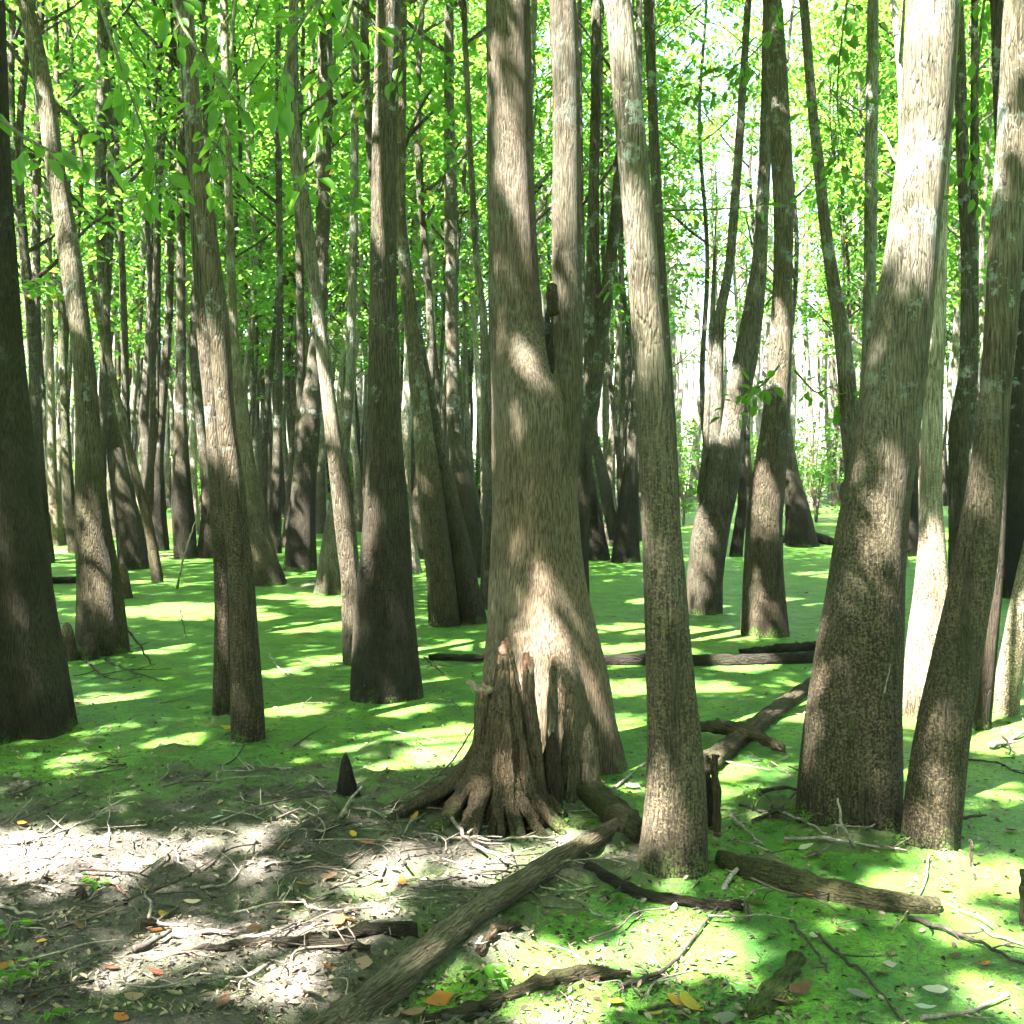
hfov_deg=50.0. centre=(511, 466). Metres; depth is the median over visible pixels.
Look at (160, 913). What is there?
fallen leaf
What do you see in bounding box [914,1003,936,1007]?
fallen leaf
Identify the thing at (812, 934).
fallen leaf
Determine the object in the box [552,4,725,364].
slender tree
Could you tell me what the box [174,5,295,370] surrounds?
slender tree
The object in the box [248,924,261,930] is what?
fallen leaf
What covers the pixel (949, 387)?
slender tree
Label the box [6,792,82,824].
twig
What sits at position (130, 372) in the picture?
slender tree
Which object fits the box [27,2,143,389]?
slender tree
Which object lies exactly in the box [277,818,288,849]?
twig
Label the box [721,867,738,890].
twig
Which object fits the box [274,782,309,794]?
twig
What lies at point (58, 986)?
twig
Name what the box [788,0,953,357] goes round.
slender tree
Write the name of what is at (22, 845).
twig
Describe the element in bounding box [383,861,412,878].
twig
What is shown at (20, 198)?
slender tree
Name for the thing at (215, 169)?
leafy branch
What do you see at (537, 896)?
twig
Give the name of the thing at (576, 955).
twig
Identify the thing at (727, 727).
fallen log
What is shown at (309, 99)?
slender tree
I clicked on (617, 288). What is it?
leafy branch
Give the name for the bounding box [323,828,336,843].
twig
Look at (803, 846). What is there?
fallen leaf
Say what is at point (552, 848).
twig
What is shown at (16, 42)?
slender tree
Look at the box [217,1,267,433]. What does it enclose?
slender tree
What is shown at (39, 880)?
twig
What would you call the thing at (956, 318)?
slender tree
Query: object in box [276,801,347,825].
twig
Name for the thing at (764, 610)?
tupelo tree
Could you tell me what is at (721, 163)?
sky
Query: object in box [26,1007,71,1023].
weed
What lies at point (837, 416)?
leafy branch
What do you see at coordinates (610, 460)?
slender tree
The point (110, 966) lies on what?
fallen leaf
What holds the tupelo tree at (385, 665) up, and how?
on the ground
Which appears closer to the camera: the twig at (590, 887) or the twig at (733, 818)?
the twig at (590, 887)
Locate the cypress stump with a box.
[375,637,571,841]
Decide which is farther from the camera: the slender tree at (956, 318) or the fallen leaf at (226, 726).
the slender tree at (956, 318)
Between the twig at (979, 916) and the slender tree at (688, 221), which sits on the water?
the twig at (979, 916)
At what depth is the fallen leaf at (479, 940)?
3.58 m
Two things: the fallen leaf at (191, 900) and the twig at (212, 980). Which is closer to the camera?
the twig at (212, 980)
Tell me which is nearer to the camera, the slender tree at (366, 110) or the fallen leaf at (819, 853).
the fallen leaf at (819, 853)
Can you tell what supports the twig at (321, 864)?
on the ground
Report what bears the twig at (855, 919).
on the water
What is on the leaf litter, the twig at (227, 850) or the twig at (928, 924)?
the twig at (227, 850)
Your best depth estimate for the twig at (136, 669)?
8.48 m
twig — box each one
[0,792,138,844]
[0,795,33,831]
[0,799,45,824]
[0,835,62,863]
[0,903,37,914]
[0,979,94,995]
[2,866,46,900]
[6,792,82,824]
[7,910,57,935]
[10,776,41,793]
[13,834,26,855]
[20,922,46,937]
[23,938,126,962]
[27,969,85,1011]
[28,882,66,899]
[36,814,66,839]
[49,989,93,1006]
[51,956,95,981]
[57,899,137,928]
[61,757,112,764]
[62,908,132,922]
[65,835,106,858]
[71,884,117,907]
[73,659,141,681]
[75,762,126,771]
[75,873,130,897]
[78,693,108,699]
[78,856,163,879]
[89,824,147,828]
[92,761,127,777]
[95,750,126,757]
[105,659,164,680]
[107,789,110,845]
[113,614,150,663]
[120,972,216,992]
[122,826,236,901]
[122,878,152,918]
[127,900,151,935]
[132,928,171,953]
[141,900,187,926]
[147,887,212,900]
[149,936,224,962]
[151,837,184,868]
[158,755,185,780]
[161,776,206,786]
[163,774,214,787]
[170,963,267,996]
[171,925,241,938]
[175,850,189,869]
[176,522,195,588]
[177,825,210,842]
[178,608,186,637]
[182,977,247,985]
[191,842,260,872]
[198,826,235,833]
[199,731,230,745]
[200,837,255,888]
[204,744,254,776]
[211,775,269,782]
[214,787,274,823]
[215,756,254,781]
[215,978,244,998]
[220,808,268,819]
[223,930,283,942]
[229,877,303,912]
[239,949,271,985]
[240,792,257,818]
[242,795,312,806]
[257,758,291,767]
[258,866,343,871]
[264,859,328,866]
[268,958,293,974]
[269,653,319,676]
[269,916,305,945]
[270,811,328,841]
[272,804,316,822]
[273,872,289,895]
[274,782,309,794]
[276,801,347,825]
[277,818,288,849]
[281,822,306,837]
[289,918,355,972]
[293,726,326,746]
[295,858,342,867]
[296,897,335,910]
[297,924,341,935]
[299,849,361,860]
[300,697,329,704]
[301,783,339,811]
[304,891,348,898]
[304,907,372,922]
[305,800,325,813]
[305,890,337,905]
[306,972,348,994]
[307,812,339,843]
[308,774,327,787]
[311,839,380,840]
[312,814,373,839]
[321,930,354,937]
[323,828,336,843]
[329,865,387,889]
[334,801,387,818]
[338,785,362,817]
[338,838,394,871]
[340,821,424,830]
[342,868,395,880]
[349,842,368,854]
[359,838,428,845]
[362,841,390,852]
[369,893,439,901]
[371,874,419,879]
[377,811,426,882]
[377,812,401,835]
[381,813,399,836]
[382,808,440,812]
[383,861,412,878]
[388,728,433,739]
[390,727,473,804]
[391,816,420,838]
[394,831,441,845]
[398,831,438,864]
[405,886,479,890]
[418,832,459,849]
[418,873,466,881]
[423,656,453,677]
[426,884,478,889]
[431,831,553,841]
[436,848,476,865]
[439,699,470,711]
[439,828,456,849]
[441,1012,493,1020]
[442,858,509,875]
[450,816,543,866]
[458,823,488,828]
[472,864,526,874]
[473,870,511,874]
[475,846,534,865]
[500,872,545,906]
[505,842,519,870]
[531,832,571,860]
[536,898,613,917]
[539,885,555,889]
[544,943,598,964]
[555,875,579,886]
[555,885,596,890]
[557,870,596,890]
[564,858,626,863]
[577,880,599,893]
[588,907,670,939]
[596,980,623,987]
[597,876,631,898]
[612,760,646,789]
[618,893,725,988]
[627,899,641,920]
[629,963,657,997]
[638,1003,693,1013]
[645,960,695,1001]
[708,835,734,848]
[709,914,797,921]
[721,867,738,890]
[724,887,769,900]
[729,762,771,770]
[729,813,764,844]
[739,803,791,818]
[740,840,796,865]
[745,751,764,769]
[750,876,839,912]
[751,789,796,822]
[756,849,803,853]
[758,785,796,793]
[770,761,796,776]
[778,811,826,834]
[784,835,906,851]
[787,893,829,897]
[788,919,828,972]
[802,821,839,858]
[814,932,907,1023]
[832,798,855,847]
[837,823,875,832]
[837,915,885,924]
[872,837,909,850]
[883,664,890,693]
[892,853,929,932]
[907,916,1023,964]
[918,994,1010,1021]
[941,901,993,926]
[942,977,986,1016]
[963,810,986,819]
[969,758,1023,773]
[979,924,1023,944]
[988,730,1023,748]
[1000,734,1023,772]
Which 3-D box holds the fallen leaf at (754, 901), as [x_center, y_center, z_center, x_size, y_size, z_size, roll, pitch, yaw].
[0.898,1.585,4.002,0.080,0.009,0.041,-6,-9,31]
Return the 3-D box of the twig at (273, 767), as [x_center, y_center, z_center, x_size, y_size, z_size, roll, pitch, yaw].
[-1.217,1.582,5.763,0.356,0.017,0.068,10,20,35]
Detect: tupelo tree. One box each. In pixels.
[0,0,77,744]
[6,0,88,560]
[7,0,149,569]
[14,0,129,655]
[24,3,92,545]
[27,1,162,553]
[90,4,222,550]
[120,0,246,558]
[176,0,265,742]
[179,42,229,715]
[212,0,359,553]
[220,0,286,585]
[283,1,413,571]
[286,0,358,665]
[345,4,415,494]
[348,0,486,624]
[350,0,423,703]
[396,0,460,627]
[407,0,482,577]
[456,0,491,609]
[577,0,641,562]
[577,0,646,560]
[578,0,633,597]
[603,0,707,879]
[643,0,680,522]
[687,0,770,614]
[709,0,819,546]
[740,0,793,638]
[795,0,959,833]
[798,0,857,476]
[848,3,992,556]
[860,0,878,388]
[900,0,1023,850]
[903,0,961,717]
[948,0,978,577]
[972,0,1010,730]
[993,543,1023,715]
[1002,240,1023,598]
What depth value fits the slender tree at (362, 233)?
39.48 m
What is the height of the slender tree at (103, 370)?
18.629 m
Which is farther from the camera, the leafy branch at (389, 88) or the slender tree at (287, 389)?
the slender tree at (287, 389)
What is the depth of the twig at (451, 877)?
4.08 m
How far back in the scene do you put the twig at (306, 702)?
7.34 m
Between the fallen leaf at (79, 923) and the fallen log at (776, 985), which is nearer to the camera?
the fallen log at (776, 985)
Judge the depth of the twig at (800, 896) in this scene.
3.99 m
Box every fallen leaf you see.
[0,960,16,967]
[17,820,26,823]
[20,991,42,999]
[75,918,83,928]
[88,849,101,854]
[103,963,119,968]
[114,1012,128,1019]
[124,992,143,999]
[138,921,156,923]
[147,928,163,930]
[147,967,163,974]
[158,910,166,916]
[167,989,182,993]
[183,899,199,902]
[215,990,229,1007]
[220,725,230,728]
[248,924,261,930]
[274,841,287,846]
[298,986,317,992]
[299,924,312,934]
[320,872,337,878]
[331,913,344,927]
[350,830,356,835]
[354,955,372,968]
[388,1007,425,1014]
[398,875,405,884]
[409,811,417,820]
[424,991,454,1005]
[475,936,487,943]
[525,940,537,950]
[608,998,624,1002]
[625,783,639,787]
[647,1010,662,1013]
[666,993,685,1006]
[671,902,676,908]
[680,991,703,1010]
[699,980,711,984]
[712,1011,736,1021]
[717,951,735,956]
[748,899,767,902]
[772,998,800,1002]
[778,754,789,760]
[789,979,810,993]
[798,843,812,848]
[806,851,821,855]
[809,931,817,936]
[846,988,872,998]
[882,960,896,966]
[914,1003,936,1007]
[922,984,947,992]
[948,952,961,956]
[977,960,989,964]
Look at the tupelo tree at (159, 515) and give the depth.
20.84 m
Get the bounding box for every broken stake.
[705,770,712,829]
[710,754,721,837]
[743,900,752,920]
[969,839,973,867]
[1018,868,1023,925]
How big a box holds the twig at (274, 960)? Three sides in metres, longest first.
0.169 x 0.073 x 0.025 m
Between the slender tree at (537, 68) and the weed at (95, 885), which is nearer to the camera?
the weed at (95, 885)
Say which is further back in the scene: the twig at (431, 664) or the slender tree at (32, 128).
the slender tree at (32, 128)
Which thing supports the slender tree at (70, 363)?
on the ground
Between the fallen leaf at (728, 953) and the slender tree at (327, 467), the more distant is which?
the slender tree at (327, 467)
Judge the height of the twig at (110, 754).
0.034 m
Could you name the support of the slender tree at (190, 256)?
on the ground
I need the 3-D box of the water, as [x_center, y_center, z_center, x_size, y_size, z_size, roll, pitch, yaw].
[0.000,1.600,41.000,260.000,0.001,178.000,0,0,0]
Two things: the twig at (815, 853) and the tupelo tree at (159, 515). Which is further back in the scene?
the tupelo tree at (159, 515)
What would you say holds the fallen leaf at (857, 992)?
on the water
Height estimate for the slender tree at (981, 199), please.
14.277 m
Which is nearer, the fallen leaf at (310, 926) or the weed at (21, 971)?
the weed at (21, 971)
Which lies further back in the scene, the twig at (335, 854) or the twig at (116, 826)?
the twig at (116, 826)
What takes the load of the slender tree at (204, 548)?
on the ground
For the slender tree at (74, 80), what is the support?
on the ground
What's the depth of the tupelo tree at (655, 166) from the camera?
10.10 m
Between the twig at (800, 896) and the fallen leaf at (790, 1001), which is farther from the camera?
the twig at (800, 896)
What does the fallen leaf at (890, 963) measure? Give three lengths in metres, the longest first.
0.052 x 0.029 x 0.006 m
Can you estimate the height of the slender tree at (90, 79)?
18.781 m
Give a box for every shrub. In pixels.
[72,453,74,487]
[168,443,200,505]
[325,453,352,499]
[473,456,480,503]
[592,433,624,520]
[675,411,701,524]
[736,431,758,497]
[794,421,844,521]
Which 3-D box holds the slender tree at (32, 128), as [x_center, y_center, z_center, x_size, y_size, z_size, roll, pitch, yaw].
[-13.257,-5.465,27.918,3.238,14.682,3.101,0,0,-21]
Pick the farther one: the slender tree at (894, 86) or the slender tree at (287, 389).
the slender tree at (287, 389)
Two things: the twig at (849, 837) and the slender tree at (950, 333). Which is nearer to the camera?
the twig at (849, 837)
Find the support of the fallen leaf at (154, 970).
on the ground
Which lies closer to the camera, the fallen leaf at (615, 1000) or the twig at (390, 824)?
the fallen leaf at (615, 1000)
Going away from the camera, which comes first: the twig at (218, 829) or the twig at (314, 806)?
the twig at (218, 829)
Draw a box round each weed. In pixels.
[0,918,34,940]
[0,956,39,989]
[20,957,55,978]
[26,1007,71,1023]
[79,872,112,890]
[460,962,509,988]
[733,782,776,811]
[793,810,819,827]
[831,855,846,874]
[886,832,908,847]
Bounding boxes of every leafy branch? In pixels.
[0,114,124,192]
[82,0,195,225]
[152,0,273,153]
[192,0,280,212]
[242,0,342,146]
[289,0,393,211]
[306,0,440,150]
[597,280,628,302]
[655,198,797,227]
[659,0,799,135]
[709,365,782,428]
[788,0,892,217]
[794,370,859,426]
[944,0,1003,222]
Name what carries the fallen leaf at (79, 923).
on the ground
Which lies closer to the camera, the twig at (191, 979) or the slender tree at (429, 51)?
the twig at (191, 979)
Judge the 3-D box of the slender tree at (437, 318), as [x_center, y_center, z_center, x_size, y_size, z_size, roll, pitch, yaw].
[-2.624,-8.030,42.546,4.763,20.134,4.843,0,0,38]
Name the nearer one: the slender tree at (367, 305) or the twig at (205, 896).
the twig at (205, 896)
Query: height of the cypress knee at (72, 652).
0.529 m
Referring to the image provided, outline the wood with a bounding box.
[19,25,979,503]
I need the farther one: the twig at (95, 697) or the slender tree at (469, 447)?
the slender tree at (469, 447)
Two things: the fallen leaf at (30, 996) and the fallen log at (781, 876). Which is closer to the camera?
the fallen leaf at (30, 996)
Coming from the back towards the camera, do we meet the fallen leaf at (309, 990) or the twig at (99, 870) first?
the twig at (99, 870)
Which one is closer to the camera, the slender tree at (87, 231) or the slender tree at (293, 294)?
the slender tree at (293, 294)
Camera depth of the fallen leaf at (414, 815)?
4.79 m
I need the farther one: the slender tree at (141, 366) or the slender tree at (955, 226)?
the slender tree at (141, 366)
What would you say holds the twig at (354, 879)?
on the ground
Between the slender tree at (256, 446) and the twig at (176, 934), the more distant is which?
the slender tree at (256, 446)
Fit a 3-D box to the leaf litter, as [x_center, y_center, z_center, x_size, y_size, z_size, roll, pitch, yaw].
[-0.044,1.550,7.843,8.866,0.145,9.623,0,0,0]
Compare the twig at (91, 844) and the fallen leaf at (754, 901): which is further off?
the twig at (91, 844)
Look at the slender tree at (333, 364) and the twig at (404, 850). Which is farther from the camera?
the slender tree at (333, 364)
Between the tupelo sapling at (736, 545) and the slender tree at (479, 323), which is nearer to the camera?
the tupelo sapling at (736, 545)
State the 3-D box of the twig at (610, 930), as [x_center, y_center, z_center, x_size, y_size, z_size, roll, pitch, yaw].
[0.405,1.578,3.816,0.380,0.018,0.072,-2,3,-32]
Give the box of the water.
[0,500,1023,1023]
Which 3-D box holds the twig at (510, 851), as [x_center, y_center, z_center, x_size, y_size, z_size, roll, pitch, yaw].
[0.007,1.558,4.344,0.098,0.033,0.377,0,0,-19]
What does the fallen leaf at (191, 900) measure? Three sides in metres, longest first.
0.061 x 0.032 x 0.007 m
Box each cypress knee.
[61,622,78,661]
[74,885,87,899]
[79,632,99,660]
[119,564,132,598]
[336,753,360,797]
[543,732,562,807]
[546,654,558,742]
[561,683,579,803]
[580,723,599,783]
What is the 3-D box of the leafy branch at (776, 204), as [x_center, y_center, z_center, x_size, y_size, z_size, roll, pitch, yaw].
[1.757,-2.042,8.768,1.404,0.340,0.109,0,0,-26]
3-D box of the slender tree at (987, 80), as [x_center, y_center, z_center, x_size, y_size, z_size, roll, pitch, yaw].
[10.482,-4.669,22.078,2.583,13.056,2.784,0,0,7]
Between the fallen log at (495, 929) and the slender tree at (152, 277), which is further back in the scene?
the slender tree at (152, 277)
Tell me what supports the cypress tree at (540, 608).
on the ground
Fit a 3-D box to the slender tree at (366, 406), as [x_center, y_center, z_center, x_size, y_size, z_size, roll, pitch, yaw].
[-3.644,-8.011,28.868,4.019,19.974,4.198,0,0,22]
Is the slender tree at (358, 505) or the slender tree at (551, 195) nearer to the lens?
the slender tree at (358, 505)
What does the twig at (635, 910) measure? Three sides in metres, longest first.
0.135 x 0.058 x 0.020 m
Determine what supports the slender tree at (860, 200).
on the ground
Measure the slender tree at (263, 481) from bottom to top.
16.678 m
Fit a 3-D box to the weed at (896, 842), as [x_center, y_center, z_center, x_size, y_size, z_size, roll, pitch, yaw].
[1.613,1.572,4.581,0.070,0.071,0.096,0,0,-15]
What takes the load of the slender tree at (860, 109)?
on the ground
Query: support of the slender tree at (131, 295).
on the ground
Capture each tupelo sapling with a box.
[87,265,163,582]
[729,111,760,556]
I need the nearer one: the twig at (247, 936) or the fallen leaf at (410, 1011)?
the fallen leaf at (410, 1011)
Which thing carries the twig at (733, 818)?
on the water
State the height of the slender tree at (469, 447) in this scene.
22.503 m
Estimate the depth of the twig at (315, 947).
3.48 m
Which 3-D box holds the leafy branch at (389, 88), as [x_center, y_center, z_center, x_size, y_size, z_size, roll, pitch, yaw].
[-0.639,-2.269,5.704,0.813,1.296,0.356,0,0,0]
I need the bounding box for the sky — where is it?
[20,0,993,473]
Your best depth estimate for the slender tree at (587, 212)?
37.56 m
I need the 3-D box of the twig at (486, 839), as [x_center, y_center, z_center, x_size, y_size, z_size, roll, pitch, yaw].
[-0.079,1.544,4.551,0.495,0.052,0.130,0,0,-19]
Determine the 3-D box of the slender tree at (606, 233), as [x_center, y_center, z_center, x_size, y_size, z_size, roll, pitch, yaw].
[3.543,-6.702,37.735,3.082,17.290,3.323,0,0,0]
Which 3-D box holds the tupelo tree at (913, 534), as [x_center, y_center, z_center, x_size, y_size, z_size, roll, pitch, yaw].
[7.076,-5.464,19.452,4.680,14.847,4.687,0,0,0]
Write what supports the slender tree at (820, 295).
on the ground
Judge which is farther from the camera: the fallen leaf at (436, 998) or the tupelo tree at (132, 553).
the tupelo tree at (132, 553)
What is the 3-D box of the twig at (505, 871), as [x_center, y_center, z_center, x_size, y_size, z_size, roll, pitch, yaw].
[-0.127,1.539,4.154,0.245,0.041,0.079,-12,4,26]
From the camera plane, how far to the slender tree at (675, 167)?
43.84 m
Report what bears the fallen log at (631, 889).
on the water
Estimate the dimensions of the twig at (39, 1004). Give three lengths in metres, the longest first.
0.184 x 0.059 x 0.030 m
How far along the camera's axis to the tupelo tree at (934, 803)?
4.59 m
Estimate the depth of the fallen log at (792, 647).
9.43 m
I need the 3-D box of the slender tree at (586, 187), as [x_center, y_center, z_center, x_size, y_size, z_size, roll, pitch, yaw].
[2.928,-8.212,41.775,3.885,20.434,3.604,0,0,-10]
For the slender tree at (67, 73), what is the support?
on the ground
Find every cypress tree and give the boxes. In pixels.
[313,0,372,594]
[482,0,628,775]
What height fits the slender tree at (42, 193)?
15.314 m
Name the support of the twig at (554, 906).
on the ground
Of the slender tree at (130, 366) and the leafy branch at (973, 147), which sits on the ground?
the slender tree at (130, 366)
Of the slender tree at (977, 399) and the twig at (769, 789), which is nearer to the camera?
the twig at (769, 789)
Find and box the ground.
[0,478,1018,1023]
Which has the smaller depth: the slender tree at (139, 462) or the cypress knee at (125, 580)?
the cypress knee at (125, 580)
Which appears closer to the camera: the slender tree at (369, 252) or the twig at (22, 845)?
the twig at (22, 845)
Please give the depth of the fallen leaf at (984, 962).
3.51 m
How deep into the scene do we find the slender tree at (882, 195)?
39.67 m
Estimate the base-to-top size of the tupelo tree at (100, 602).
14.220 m
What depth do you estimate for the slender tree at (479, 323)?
45.14 m
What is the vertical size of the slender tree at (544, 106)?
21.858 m
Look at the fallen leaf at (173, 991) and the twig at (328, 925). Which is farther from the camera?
the twig at (328, 925)
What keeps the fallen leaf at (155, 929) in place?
on the ground
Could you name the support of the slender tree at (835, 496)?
on the ground
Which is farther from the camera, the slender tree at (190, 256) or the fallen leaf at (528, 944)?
the slender tree at (190, 256)
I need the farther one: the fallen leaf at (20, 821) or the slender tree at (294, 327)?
the slender tree at (294, 327)
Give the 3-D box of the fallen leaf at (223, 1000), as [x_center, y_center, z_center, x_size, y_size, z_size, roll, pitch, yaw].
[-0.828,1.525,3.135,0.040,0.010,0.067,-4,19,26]
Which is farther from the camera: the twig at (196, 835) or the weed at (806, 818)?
the weed at (806, 818)
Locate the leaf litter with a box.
[0,610,1023,1023]
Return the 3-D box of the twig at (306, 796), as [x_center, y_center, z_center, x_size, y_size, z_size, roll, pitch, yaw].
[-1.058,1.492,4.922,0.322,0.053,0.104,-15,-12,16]
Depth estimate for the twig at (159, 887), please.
3.97 m
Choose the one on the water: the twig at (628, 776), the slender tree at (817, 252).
the twig at (628, 776)
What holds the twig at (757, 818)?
on the water
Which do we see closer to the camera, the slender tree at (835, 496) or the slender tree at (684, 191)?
the slender tree at (684, 191)
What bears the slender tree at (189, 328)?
on the ground
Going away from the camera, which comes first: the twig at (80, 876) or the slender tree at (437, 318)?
the twig at (80, 876)
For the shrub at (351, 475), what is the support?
on the ground
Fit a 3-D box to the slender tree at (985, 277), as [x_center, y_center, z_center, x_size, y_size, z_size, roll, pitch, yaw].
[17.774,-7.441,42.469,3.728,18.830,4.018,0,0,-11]
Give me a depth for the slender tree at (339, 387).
30.21 m
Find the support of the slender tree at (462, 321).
on the ground
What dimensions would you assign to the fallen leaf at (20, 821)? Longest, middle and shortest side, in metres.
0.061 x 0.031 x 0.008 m
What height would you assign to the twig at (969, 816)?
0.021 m
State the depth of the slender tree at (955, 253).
23.11 m
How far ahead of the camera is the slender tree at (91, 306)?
26.74 m
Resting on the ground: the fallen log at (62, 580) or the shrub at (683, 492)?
the shrub at (683, 492)
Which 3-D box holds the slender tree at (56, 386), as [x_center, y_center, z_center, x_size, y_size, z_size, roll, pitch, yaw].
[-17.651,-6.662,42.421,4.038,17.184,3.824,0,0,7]
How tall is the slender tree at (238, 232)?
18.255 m
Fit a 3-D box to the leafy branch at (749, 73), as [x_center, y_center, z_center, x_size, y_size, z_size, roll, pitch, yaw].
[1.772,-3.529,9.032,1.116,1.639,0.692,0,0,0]
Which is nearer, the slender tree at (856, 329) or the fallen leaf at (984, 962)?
the fallen leaf at (984, 962)
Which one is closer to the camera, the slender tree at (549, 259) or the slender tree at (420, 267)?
the slender tree at (549, 259)
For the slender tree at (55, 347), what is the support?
on the ground
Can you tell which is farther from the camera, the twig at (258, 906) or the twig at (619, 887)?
the twig at (619, 887)
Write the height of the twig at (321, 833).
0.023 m
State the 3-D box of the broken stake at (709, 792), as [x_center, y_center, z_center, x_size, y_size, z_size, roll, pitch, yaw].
[0.879,1.545,4.850,0.067,0.400,0.052,0,0,0]
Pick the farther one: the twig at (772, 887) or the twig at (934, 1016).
the twig at (772, 887)
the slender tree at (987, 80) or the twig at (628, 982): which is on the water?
the twig at (628, 982)
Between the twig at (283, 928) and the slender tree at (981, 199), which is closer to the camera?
the twig at (283, 928)
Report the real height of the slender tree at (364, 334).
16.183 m
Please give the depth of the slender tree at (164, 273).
27.38 m
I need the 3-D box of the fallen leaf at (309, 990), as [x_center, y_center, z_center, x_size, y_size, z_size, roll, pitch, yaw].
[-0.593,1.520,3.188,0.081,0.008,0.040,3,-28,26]
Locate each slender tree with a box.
[5,0,96,562]
[6,0,132,262]
[6,0,162,463]
[6,0,177,543]
[7,0,83,118]
[7,0,139,455]
[7,26,54,348]
[7,39,25,333]
[8,2,35,229]
[10,0,219,488]
[14,6,131,435]
[14,45,67,383]
[15,0,140,512]
[15,0,255,552]
[15,4,96,469]
[15,65,83,362]
[15,89,29,375]
[16,0,174,346]
[16,28,50,351]
[16,29,95,326]
[19,0,200,537]
[20,0,136,376]
[24,92,89,427]
[26,7,167,363]
[26,7,191,440]
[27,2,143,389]
[29,6,164,394]
[54,12,163,377]
[57,1,132,474]
[60,1,232,511]
[65,15,123,352]
[66,1,222,448]
[69,8,168,497]
[71,4,188,460]
[72,2,162,385]
[79,2,251,366]
[86,0,312,557]
[92,85,175,456]
[96,15,265,448]
[96,159,161,420]
[111,21,220,521]
[113,2,176,509]
[116,2,250,534]
[122,0,275,279]
[122,5,288,318]
[124,36,285,497]
[125,157,175,507]
[128,199,220,495]
[132,2,284,382]
[138,1,266,339]
[140,0,292,502]
[161,0,310,443]
[161,6,274,516]
[161,18,305,361]
[164,0,349,378]
[166,0,285,352]
[167,9,313,512]
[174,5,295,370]
[175,94,294,417]
[187,0,316,403]
[189,2,314,513]
[195,0,366,520]
[199,0,374,546]
[199,8,299,341]
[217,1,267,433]
[221,1,360,518]
[229,0,374,372]
[232,0,351,442]
[232,5,411,533]
[232,20,342,447]
[237,0,362,408]
[240,42,275,450]
[243,33,369,495]
[243,254,332,429]
[244,8,368,377]
[244,76,331,414]
[250,2,375,372]
[250,56,286,446]
[252,0,486,525]
[256,5,365,322]
[256,11,370,374]
[257,19,462,335]
[260,5,419,429]
[261,17,399,479]
[263,35,443,503]
[273,28,441,531]
[280,0,469,573]
[284,102,365,382]
[298,0,459,505]
[305,0,550,439]
[308,61,371,382]
[308,61,421,359]
[310,0,475,347]
[312,29,408,306]
[315,156,368,496]
[329,5,470,331]
[329,113,432,332]
[330,13,442,370]
[332,0,485,357]
[332,0,485,436]
[333,0,531,558]
[337,5,442,348]
[343,71,461,375]
[358,95,440,387]
[359,0,488,324]
[362,1,486,460]
[371,0,488,408]
[398,0,485,360]
[398,1,487,398]
[406,6,487,456]
[407,6,547,450]
[408,4,538,522]
[408,13,487,452]
[408,14,486,393]
[408,19,488,509]
[413,0,610,282]
[422,4,487,437]
[433,0,615,305]
[436,0,552,351]
[436,36,540,508]
[438,65,612,301]
[440,0,608,280]
[455,5,614,372]
[459,134,538,407]
[471,10,552,284]
[481,0,614,333]
[481,0,625,305]
[482,101,585,283]
[483,54,605,321]
[483,117,552,357]
[533,15,700,546]
[534,0,752,494]
[534,33,624,358]
[536,0,680,525]
[538,1,703,508]
[538,75,627,375]
[543,0,720,540]
[545,2,614,324]
[547,22,658,498]
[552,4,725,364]
[583,75,615,449]
[584,0,717,534]
[584,38,647,451]
[585,10,699,510]
[604,6,690,401]
[610,0,721,315]
[614,0,727,317]
[624,11,711,376]
[646,88,712,405]
[647,0,773,441]
[665,0,770,369]
[665,0,773,365]
[671,0,829,527]
[671,2,764,350]
[702,6,833,515]
[707,0,885,534]
[731,0,856,508]
[752,0,903,478]
[767,63,862,467]
[771,0,979,567]
[786,4,888,359]
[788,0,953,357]
[789,0,900,326]
[789,0,904,358]
[789,0,907,368]
[790,42,858,505]
[792,2,903,348]
[796,0,863,500]
[798,0,906,360]
[801,3,956,330]
[803,43,864,355]
[813,0,968,291]
[817,10,986,340]
[818,0,956,367]
[820,109,878,389]
[832,1,1004,514]
[836,74,893,384]
[840,0,989,398]
[850,9,985,291]
[851,0,993,329]
[858,8,956,430]
[878,26,991,428]
[886,3,993,446]
[942,124,987,505]
[944,9,991,385]
[946,0,991,466]
[946,7,992,348]
[946,40,987,359]
[946,73,992,362]
[947,0,992,379]
[947,0,1004,313]
[947,37,994,261]
[947,114,993,467]
[948,73,993,362]
[949,107,994,232]
[953,1,993,248]
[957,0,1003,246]
[965,5,993,365]
[965,20,993,201]
[968,4,993,290]
[968,104,993,355]
[979,58,994,201]
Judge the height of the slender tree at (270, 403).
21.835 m
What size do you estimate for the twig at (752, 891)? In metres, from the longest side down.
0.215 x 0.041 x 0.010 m
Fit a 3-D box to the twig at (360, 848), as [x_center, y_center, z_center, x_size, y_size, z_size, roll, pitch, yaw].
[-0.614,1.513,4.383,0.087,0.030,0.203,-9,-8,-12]
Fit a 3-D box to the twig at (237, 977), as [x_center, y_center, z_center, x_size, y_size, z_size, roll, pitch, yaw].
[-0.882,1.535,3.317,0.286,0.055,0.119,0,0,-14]
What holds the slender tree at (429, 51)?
on the ground
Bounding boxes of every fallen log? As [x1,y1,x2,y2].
[52,576,75,583]
[181,935,370,954]
[305,818,619,1023]
[328,920,417,938]
[422,993,504,1023]
[428,651,814,665]
[475,921,521,956]
[502,964,630,1001]
[576,773,642,843]
[582,861,743,910]
[700,719,785,752]
[703,677,810,774]
[715,850,941,913]
[738,641,815,653]
[739,949,805,1019]
[783,532,833,544]
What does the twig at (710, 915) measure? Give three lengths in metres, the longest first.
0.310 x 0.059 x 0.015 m
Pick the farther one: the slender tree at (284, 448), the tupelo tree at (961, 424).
the slender tree at (284, 448)

